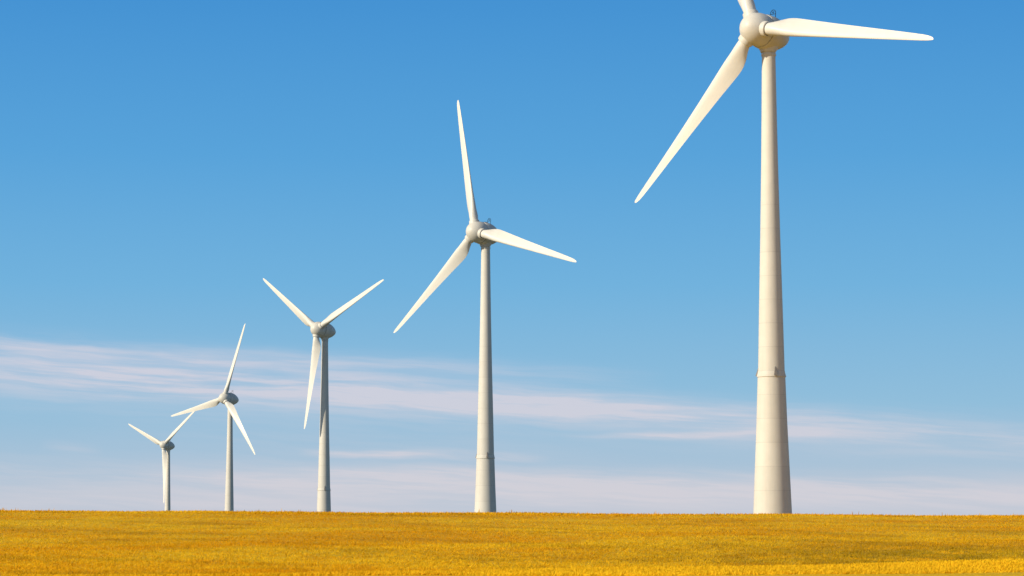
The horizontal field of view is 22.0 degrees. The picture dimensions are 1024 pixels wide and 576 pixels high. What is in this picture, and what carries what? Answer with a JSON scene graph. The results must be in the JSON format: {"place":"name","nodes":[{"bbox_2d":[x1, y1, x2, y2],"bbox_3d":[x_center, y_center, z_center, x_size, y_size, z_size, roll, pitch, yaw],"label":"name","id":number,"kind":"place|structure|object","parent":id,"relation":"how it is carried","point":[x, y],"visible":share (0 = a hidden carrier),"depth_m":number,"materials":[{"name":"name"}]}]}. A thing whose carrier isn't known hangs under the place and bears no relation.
{"place":"outdoors","nodes":[
{"label":"outdoors","id":0,"kind":"place"},
{"bbox_2d":[0,508,1023,575],"bbox_3d":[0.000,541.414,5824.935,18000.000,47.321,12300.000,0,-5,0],"label":"ground","id":1,"kind":"structure","parent":0,"point":[404,539],"depth_m":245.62,"materials":[{"name":"plant"}]},
{"bbox_2d":[128,411,194,510],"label":"wind turbine","id":2,"kind":"object","parent":1,"relation":"on","point":[167,445],"visible":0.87,"depth_m":1561.73,"materials":[{"name":"paint"}]},
{"bbox_2d":[171,324,254,510],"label":"wind turbine","id":3,"kind":"object","parent":1,"relation":"on","point":[229,400],"visible":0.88,"depth_m":1183.54,"materials":[{"name":"paint"}]},
{"bbox_2d":[263,278,383,511],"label":"wind turbine","id":4,"kind":"object","parent":1,"relation":"on","point":[324,330],"visible":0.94,"depth_m":913.77,"materials":[{"name":"paint"}]},
{"bbox_2d":[393,100,575,512],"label":"wind turbine","id":5,"kind":"object","parent":1,"relation":"on","point":[485,235],"visible":0.94,"depth_m":649.21,"materials":[{"name":"paint"}]},
{"bbox_2d":[635,0,932,513],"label":"wind turbine","id":6,"kind":"object","parent":1,"relation":"on","point":[766,35],"visible":0.98,"depth_m":420.56,"materials":[{"name":"paint"}]},
{"bbox_2d":[0,0,1023,515],"label":"sky","id":7,"kind":"structure","parent":0,"point":[161,161],"materials":[{"name":"blue"}]}
]}

